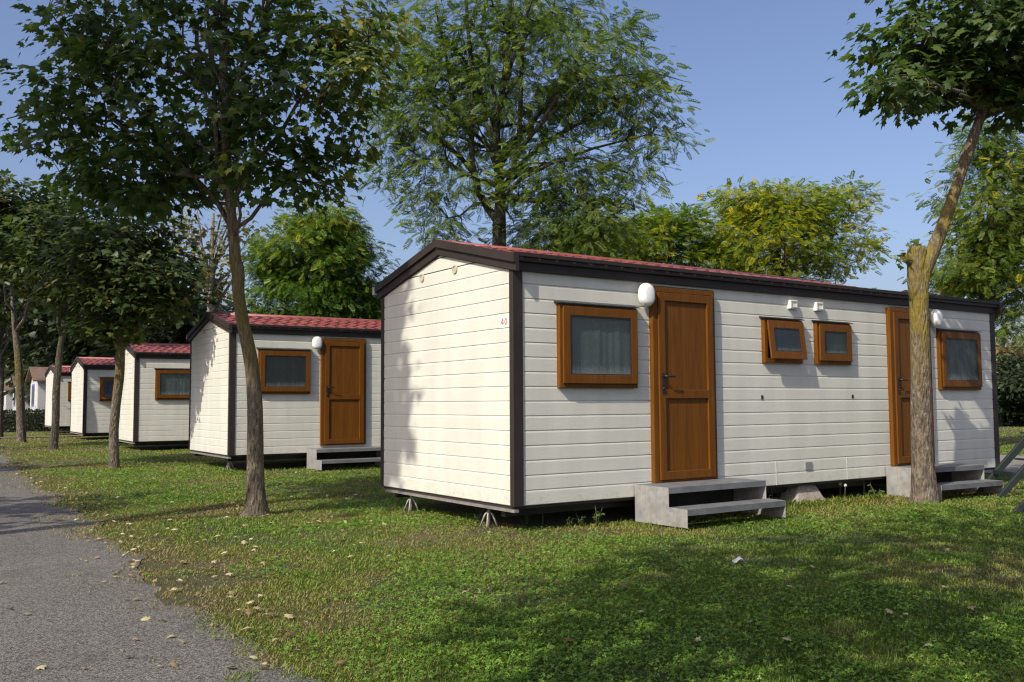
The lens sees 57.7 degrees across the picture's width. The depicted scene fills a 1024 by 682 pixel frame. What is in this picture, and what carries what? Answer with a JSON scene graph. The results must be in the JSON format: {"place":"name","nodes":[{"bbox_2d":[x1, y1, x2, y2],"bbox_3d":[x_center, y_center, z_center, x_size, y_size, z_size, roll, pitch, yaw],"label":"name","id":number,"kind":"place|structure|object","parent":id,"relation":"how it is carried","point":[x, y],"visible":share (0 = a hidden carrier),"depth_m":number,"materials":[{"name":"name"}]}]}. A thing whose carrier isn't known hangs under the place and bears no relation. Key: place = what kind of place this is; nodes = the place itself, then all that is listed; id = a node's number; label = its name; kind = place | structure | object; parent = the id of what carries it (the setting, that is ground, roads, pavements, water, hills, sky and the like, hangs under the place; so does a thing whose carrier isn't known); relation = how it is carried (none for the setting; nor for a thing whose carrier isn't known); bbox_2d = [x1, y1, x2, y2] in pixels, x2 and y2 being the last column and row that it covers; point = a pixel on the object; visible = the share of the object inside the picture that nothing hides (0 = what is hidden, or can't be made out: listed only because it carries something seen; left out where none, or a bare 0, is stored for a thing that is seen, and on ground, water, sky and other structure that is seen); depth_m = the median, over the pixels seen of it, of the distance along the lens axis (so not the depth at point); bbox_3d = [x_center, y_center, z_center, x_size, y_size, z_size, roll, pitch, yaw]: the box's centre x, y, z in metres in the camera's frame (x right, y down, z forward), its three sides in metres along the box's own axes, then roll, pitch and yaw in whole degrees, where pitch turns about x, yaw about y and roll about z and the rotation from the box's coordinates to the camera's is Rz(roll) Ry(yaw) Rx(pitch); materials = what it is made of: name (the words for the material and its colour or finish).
{"place":"outdoors","nodes":[
{"label":"outdoors","id":0,"kind":"place"},
{"bbox_2d":[0,435,82,437],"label":"earth path","id":1,"kind":"structure","parent":0,"point":[38,435],"depth_m":34.88,"materials":[{"name":"brown soil"}]},
{"bbox_2d":[0,455,321,681],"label":"road","id":2,"kind":"structure","parent":0,"point":[64,634],"depth_m":5.11,"materials":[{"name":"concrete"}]},
{"bbox_2d":[0,464,992,669],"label":"leaf litter","id":3,"kind":"object","parent":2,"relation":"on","point":[173,663],"visible":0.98,"depth_m":6.07,"materials":[{"name":"beige plant"}]},
{"bbox_2d":[0,423,1023,681],"bbox_3d":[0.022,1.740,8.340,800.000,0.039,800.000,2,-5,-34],"label":"ground","id":4,"kind":"structure","parent":0,"point":[562,521],"depth_m":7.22,"materials":[{"name":"green plant"}]},
{"bbox_2d":[3,383,12,411],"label":"caravan home","id":5,"kind":"object","parent":4,"relation":"on","point":[7,401],"visible":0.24,"depth_m":74.17,"materials":[{"name":"white"}]},
{"bbox_2d":[9,375,30,412],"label":"caravan home","id":6,"kind":"object","parent":4,"relation":"on","point":[27,399],"visible":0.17,"depth_m":58.35,"materials":[{"name":"white"}]},
{"bbox_2d":[13,389,15,405],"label":"window","id":7,"kind":"structure","parent":6,"relation":"in","point":[14,402],"depth_m":59.03,"materials":[{"name":"blue glass"}]},
{"bbox_2d":[3,296,47,380],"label":"leafy tree","id":8,"kind":"object","parent":4,"relation":"on","point":[45,341],"visible":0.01,"depth_m":80.28,"materials":[{"name":"green plant"}]},
{"bbox_2d":[0,245,56,436],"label":"maple tree","id":9,"kind":"object","parent":4,"relation":"on","point":[5,315],"visible":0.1,"depth_m":34.48,"materials":[{"name":"green plant"}]},
{"bbox_2d":[3,408,69,431],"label":"clipped hedge","id":10,"kind":"object","parent":4,"relation":"on","point":[35,420],"visible":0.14,"depth_m":42.11,"materials":[{"name":"green plant"}]},
{"bbox_2d":[25,367,47,412],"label":"caravan home","id":11,"kind":"object","parent":4,"relation":"on","point":[35,378],"visible":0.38,"depth_m":46.40,"materials":[{"name":"white"}]},
{"bbox_2d":[31,384,34,405],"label":"window","id":12,"kind":"structure","parent":11,"relation":"in","point":[33,385],"depth_m":47.11,"materials":[{"name":"blue glass"}]},
{"bbox_2d":[0,168,89,442],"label":"maple tree","id":13,"kind":"object","parent":4,"relation":"on","point":[16,202],"visible":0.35,"depth_m":28.43,"materials":[{"name":"green plant"}]},
{"bbox_2d":[0,291,108,402],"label":"leafy tree","id":14,"kind":"object","parent":4,"relation":"on","point":[25,357],"visible":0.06,"depth_m":59.66,"materials":[{"name":"green plant"}]},
{"bbox_2d":[44,365,70,428],"bbox_3d":[-16.714,2.626,42.765,8.344,2.853,2.958,2,-5,-34],"label":"mobile home","id":15,"kind":"object","parent":4,"relation":"on","point":[65,395],"visible":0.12,"depth_m":39.65,"materials":[{"name":"wood"}]},
{"bbox_2d":[68,382,70,400],"bbox_3d":[-18.526,2.162,39.878,1.013,0.818,0.077,2,-5,-34],"label":"window","id":16,"kind":"structure","parent":15,"relation":"in","point":[69,383],"depth_m":39.61,"materials":[{"name":"brown wood"}]},
{"bbox_2d":[0,190,149,449],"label":"maple tree","id":17,"kind":"object","parent":4,"relation":"on","point":[30,243],"visible":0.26,"depth_m":24.18,"materials":[{"name":"green plant"}]},
{"bbox_2d":[3,300,152,390],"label":"leafy tree","id":18,"kind":"object","parent":4,"relation":"on","point":[41,325],"visible":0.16,"depth_m":54.04,"materials":[{"name":"green plant"}]},
{"bbox_2d":[69,357,114,435],"bbox_3d":[-11.711,2.105,34.632,8.344,2.853,3.071,2,-5,-34],"label":"mobile home","id":19,"kind":"object","parent":4,"relation":"on","point":[92,381],"visible":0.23,"depth_m":31.63,"materials":[{"name":"metal"}]},
{"bbox_2d":[99,377,113,400],"bbox_3d":[-13.548,1.642,31.745,1.013,0.818,0.256,2,-5,-34],"label":"window","id":20,"kind":"structure","parent":19,"relation":"in","point":[106,383],"depth_m":31.66,"materials":[{"name":"brown wood"}]},
{"bbox_2d":[11,199,223,468],"bbox_3d":[-7.217,-0.183,17.174,3.508,5.178,3.352,2,-5,-34],"label":"maple tree","id":21,"kind":"object","parent":4,"relation":"on","point":[133,285],"visible":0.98,"depth_m":16.90,"materials":[{"name":"green plant"}]},
{"bbox_2d":[52,296,230,365],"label":"leafy tree","id":22,"kind":"object","parent":4,"relation":"on","point":[65,349],"visible":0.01,"depth_m":55.16,"materials":[{"name":"green plant"}]},
{"bbox_2d":[114,343,189,445],"bbox_3d":[-6.922,1.585,27.152,8.344,2.853,2.958,2,-5,-32],"label":"mobile home","id":23,"kind":"object","parent":4,"relation":"on","point":[154,409],"visible":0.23,"depth_m":24.24,"materials":[{"name":"wood"}]},
{"bbox_2d":[154,368,189,399],"bbox_3d":[-8.839,1.127,24.332,1.013,0.818,0.077,2,-5,-32],"label":"window","id":24,"kind":"structure","parent":23,"relation":"in","point":[170,384],"depth_m":24.30,"materials":[{"name":"brown wood"}]},
{"bbox_2d":[92,266,248,357],"bbox_3d":[-15.030,0.441,41.007,7.178,7.190,7.760,2,-5,-34],"label":"leafy tree","id":25,"kind":"object","parent":4,"relation":"on","point":[186,323],"visible":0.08,"depth_m":39.87,"materials":[{"name":"green plant"}]},
{"bbox_2d":[0,0,421,516],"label":"maple tree","id":26,"kind":"object","parent":4,"relation":"on","point":[181,168],"visible":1,"depth_m":9.75,"materials":[{"name":"green plant"}]},
{"bbox_2d":[171,299,253,342],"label":"leafy tree","id":27,"kind":"object","parent":4,"relation":"on","point":[179,341],"visible":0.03,"depth_m":41.13,"materials":[{"name":"green plant"}]},
{"bbox_2d":[161,200,264,312],"bbox_3d":[-9.922,-0.815,30.934,3.560,8.297,2.968,2,-5,-34],"label":"thin tree","id":28,"kind":"object","parent":4,"relation":"on","point":[211,246],"visible":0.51,"depth_m":30.96,"materials":[{"name":"green plant"}]},
{"bbox_2d":[225,461,233,469],"bbox_3d":[-5.090,2.228,16.761,0.135,0.188,0.135,2,-5,-34],"label":"jack stand","id":29,"kind":"object","parent":4,"relation":"on","point":[229,464],"visible":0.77,"depth_m":16.75,"materials":[{"name":"metal"}]},
{"bbox_2d":[226,296,286,312],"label":"leafy tree","id":30,"kind":"object","parent":4,"relation":"on","point":[255,305],"depth_m":42.98,"materials":[{"name":"green plant"}]},
{"bbox_2d":[186,312,380,460],"bbox_3d":[-2.218,1.003,19.582,8.344,2.853,2.958,2,-5,-33],"label":"mobile home","id":31,"kind":"object","parent":4,"relation":"on","point":[320,377],"visible":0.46,"depth_m":17.07,"materials":[{"name":"metal"}]},
{"bbox_2d":[256,348,311,393],"bbox_3d":[-4.098,0.543,16.736,1.013,0.818,0.077,2,-5,-33],"label":"window","id":32,"kind":"structure","parent":31,"relation":"in","point":[282,371],"depth_m":16.74,"materials":[{"name":"brown wood"}]},
{"bbox_2d":[320,338,365,445],"bbox_3d":[-3.123,0.938,17.308,0.895,1.985,0.142,2,-5,-33],"label":"door","id":33,"kind":"structure","parent":31,"relation":"in","point":[342,360],"depth_m":17.31,"materials":[{"name":"brown wood"}]},
{"bbox_2d":[225,189,399,319],"bbox_3d":[-5.068,-0.545,23.889,4.152,6.766,3.567,2,-5,-34],"label":"leafy tree","id":34,"kind":"object","parent":4,"relation":"on","point":[324,288],"visible":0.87,"depth_m":23.41,"materials":[{"name":"green plant"}]},
{"bbox_2d":[307,446,380,469],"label":"entrance steps","id":35,"kind":"structure","parent":4,"relation":"on","point":[317,458],"depth_m":16.89,"materials":[{"name":"concrete"}]},
{"bbox_2d":[403,496,417,512],"bbox_3d":[-1.095,1.761,10.098,0.135,0.188,0.135,2,-5,-34],"label":"jack stand","id":36,"kind":"object","parent":4,"relation":"on","point":[410,500],"visible":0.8,"depth_m":10.09,"materials":[{"name":"metal"}]},
{"bbox_2d":[474,507,486,522],"bbox_3d":[-0.330,1.699,9.149,0.141,0.194,0.138,2,-5,-34],"label":"tall weed","id":37,"kind":"object","parent":4,"relation":"on","point":[478,518],"visible":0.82,"depth_m":9.13,"materials":[{"name":"green plant"}]},
{"bbox_2d":[479,509,497,527],"bbox_3d":[-0.220,1.671,8.810,0.135,0.188,0.135,2,-5,-34],"label":"jack stand","id":38,"kind":"object","parent":4,"relation":"on","point":[489,513],"visible":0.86,"depth_m":8.80,"materials":[{"name":"metal"}]},
{"bbox_2d":[9,447,1023,681],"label":"clover leaves","id":39,"kind":"object","parent":4,"relation":"on","point":[530,591],"visible":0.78,"depth_m":5.42,"materials":[{"name":"green plant"}]},
{"bbox_2d":[524,515,529,525],"bbox_3d":[0.146,1.687,8.879,0.102,0.177,0.138,1,-4,-13],"label":"tall weed","id":40,"kind":"object","parent":4,"relation":"on","point":[527,519],"visible":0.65,"depth_m":8.88,"materials":[{"name":"green plant"}]},
{"bbox_2d":[340,0,714,258],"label":"locust tree","id":41,"kind":"object","parent":4,"relation":"on","point":[591,231],"visible":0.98,"depth_m":17.09,"materials":[{"name":"green plant"}]},
{"bbox_2d":[575,511,584,525],"bbox_3d":[0.649,1.694,8.827,0.073,0.149,0.142,1,-4,-24],"label":"tall weed","id":42,"kind":"object","parent":4,"relation":"on","point":[578,519],"visible":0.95,"depth_m":8.81,"materials":[{"name":"green plant"}]},
{"bbox_2d":[593,507,604,525],"bbox_3d":[0.798,1.660,8.812,0.110,0.213,0.198,1,-4,-14],"label":"tall weed","id":43,"kind":"object","parent":4,"relation":"on","point":[598,515],"visible":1,"depth_m":8.78,"materials":[{"name":"green plant"}]},
{"bbox_2d":[523,201,718,268],"bbox_3d":[3.068,-0.556,26.338,6.367,7.021,4.230,1,-4,-12],"label":"locust tree","id":44,"kind":"object","parent":4,"relation":"on","point":[664,233],"visible":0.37,"depth_m":25.97,"materials":[{"name":"green plant"}]},
{"bbox_2d":[372,239,1003,516],"bbox_3d":[2.665,0.506,11.844,8.344,2.853,2.958,2,-5,-34],"label":"mobile home","id":45,"kind":"object","parent":4,"relation":"on","point":[517,381],"visible":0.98,"depth_m":9.69,"materials":[{"name":"beige wood"}]},
{"bbox_2d":[554,301,639,387],"bbox_3d":[0.835,0.043,8.967,1.013,0.818,0.077,2,-5,-34],"label":"window","id":46,"kind":"structure","parent":45,"relation":"in","point":[597,346],"depth_m":8.95,"materials":[{"name":"brown wood"}]},
{"bbox_2d":[649,286,717,482],"bbox_3d":[1.800,0.439,9.556,0.895,1.985,0.142,2,-5,-34],"label":"door","id":47,"kind":"structure","parent":45,"relation":"in","point":[681,320],"depth_m":9.55,"materials":[{"name":"brown wood"}]},
{"bbox_2d":[759,316,807,363],"bbox_3d":[3.068,-0.011,10.458,0.690,0.520,0.127,2,-5,-34],"label":"window","id":48,"kind":"structure","parent":45,"relation":"in","point":[782,341],"depth_m":10.45,"materials":[{"name":"brown wood"}]},
{"bbox_2d":[811,320,852,364],"bbox_3d":[3.795,0.019,10.980,0.680,0.520,0.077,2,-5,-34],"label":"window","id":49,"kind":"structure","parent":45,"relation":"in","point":[833,340],"depth_m":10.96,"materials":[{"name":"brown wood"}]},
{"bbox_2d":[886,307,934,465],"bbox_3d":[5.100,0.569,11.788,0.892,1.985,0.142,2,-5,-34],"label":"door","id":50,"kind":"structure","parent":45,"relation":"in","point":[897,318],"depth_m":11.63,"materials":[{"name":"brown wood"}]},
{"bbox_2d":[936,328,982,389],"bbox_3d":[6.006,0.248,12.466,1.010,0.815,0.077,2,-5,-34],"label":"window","id":51,"kind":"structure","parent":45,"relation":"in","point":[959,362],"depth_m":12.45,"materials":[{"name":"brown wood"}]},
{"bbox_2d":[635,478,785,527],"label":"entrance steps","id":52,"kind":"structure","parent":4,"relation":"on","point":[655,503],"depth_m":9.10,"materials":[{"name":"concrete"}]},
{"bbox_2d":[732,556,745,563],"bbox_3d":[1.619,1.563,6.625,0.084,0.044,0.059,9,1,-5],"label":"paper scrap","id":53,"kind":"object","parent":4,"relation":"on","point":[737,559],"visible":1,"depth_m":6.62,"materials":[{"name":"white paper"}]},
{"bbox_2d":[672,169,898,283],"bbox_3d":[7.503,-1.006,26.872,6.308,7.939,5.403,2,-5,-34],"label":"locust tree","id":54,"kind":"object","parent":4,"relation":"on","point":[755,215],"visible":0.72,"depth_m":26.43,"materials":[{"name":"green plant"}]},
{"bbox_2d":[773,484,824,501],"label":"concrete block","id":55,"kind":"structure","parent":4,"relation":"on","point":[800,493],"depth_m":10.69,"materials":[{"name":"grey concrete"}]},
{"bbox_2d":[867,485,884,499],"bbox_3d":[4.320,1.794,11.043,0.198,0.202,0.124,1,-4,-16],"label":"tall weed","id":56,"kind":"object","parent":4,"relation":"on","point":[873,490],"visible":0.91,"depth_m":11.03,"materials":[{"name":"green plant"}]},
{"bbox_2d":[824,0,1023,503],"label":"maple tree","id":57,"kind":"object","parent":4,"relation":"on","point":[960,52],"visible":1,"depth_m":10.60,"materials":[{"name":"green plant"}]},
{"bbox_2d":[886,463,1003,499],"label":"entrance steps","id":58,"kind":"structure","parent":4,"relation":"on","point":[956,476],"depth_m":11.43,"materials":[{"name":"concrete"}]},
{"bbox_2d":[897,108,1023,353],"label":"locust tree","id":59,"kind":"object","parent":4,"relation":"on","point":[990,257],"visible":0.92,"depth_m":22.59,"materials":[{"name":"green plant"}]},
{"bbox_2d":[975,432,1023,496],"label":"garden chair","id":60,"kind":"object","parent":4,"relation":"on","point":[1010,456],"visible":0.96,"depth_m":11.81,"materials":[{"name":"green plastic"}]},
{"bbox_2d":[995,328,1023,361],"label":"leafy tree","id":61,"kind":"object","parent":4,"relation":"on","point":[1011,347],"visible":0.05,"depth_m":94.83,"materials":[{"name":"green plant"}]},
{"bbox_2d":[996,347,1023,426],"bbox_3d":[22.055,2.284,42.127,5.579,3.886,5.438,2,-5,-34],"label":"evergreen bush","id":62,"kind":"object","parent":4,"relation":"on","point":[1007,390],"visible":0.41,"depth_m":40.71,"materials":[{"name":"green plant"}]},
{"bbox_2d":[996,341,1023,361],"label":"russet bush","id":63,"kind":"object","parent":4,"relation":"on","point":[998,350],"visible":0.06,"depth_m":51.93,"materials":[{"name":"brown plant"}]},
{"bbox_2d":[1003,354,1023,425],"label":"evergreen bush","id":64,"kind":"object","parent":4,"relation":"on","point":[1014,423],"visible":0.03,"depth_m":42.48,"materials":[{"name":"green plant"}]},
{"bbox_2d":[1012,500,1023,518],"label":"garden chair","id":65,"kind":"object","parent":4,"relation":"on","point":[1019,508],"visible":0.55,"depth_m":9.67,"materials":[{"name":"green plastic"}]},
{"bbox_2d":[0,0,1023,366],"label":"sky","id":66,"kind":"structure","parent":0,"point":[759,71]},
{"bbox_2d":[984,455,1023,472],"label":"road","id":67,"kind":"structure","parent":0,"point":[1014,465],"depth_m":16.66,"materials":[{"name":"concrete"}]}
]}

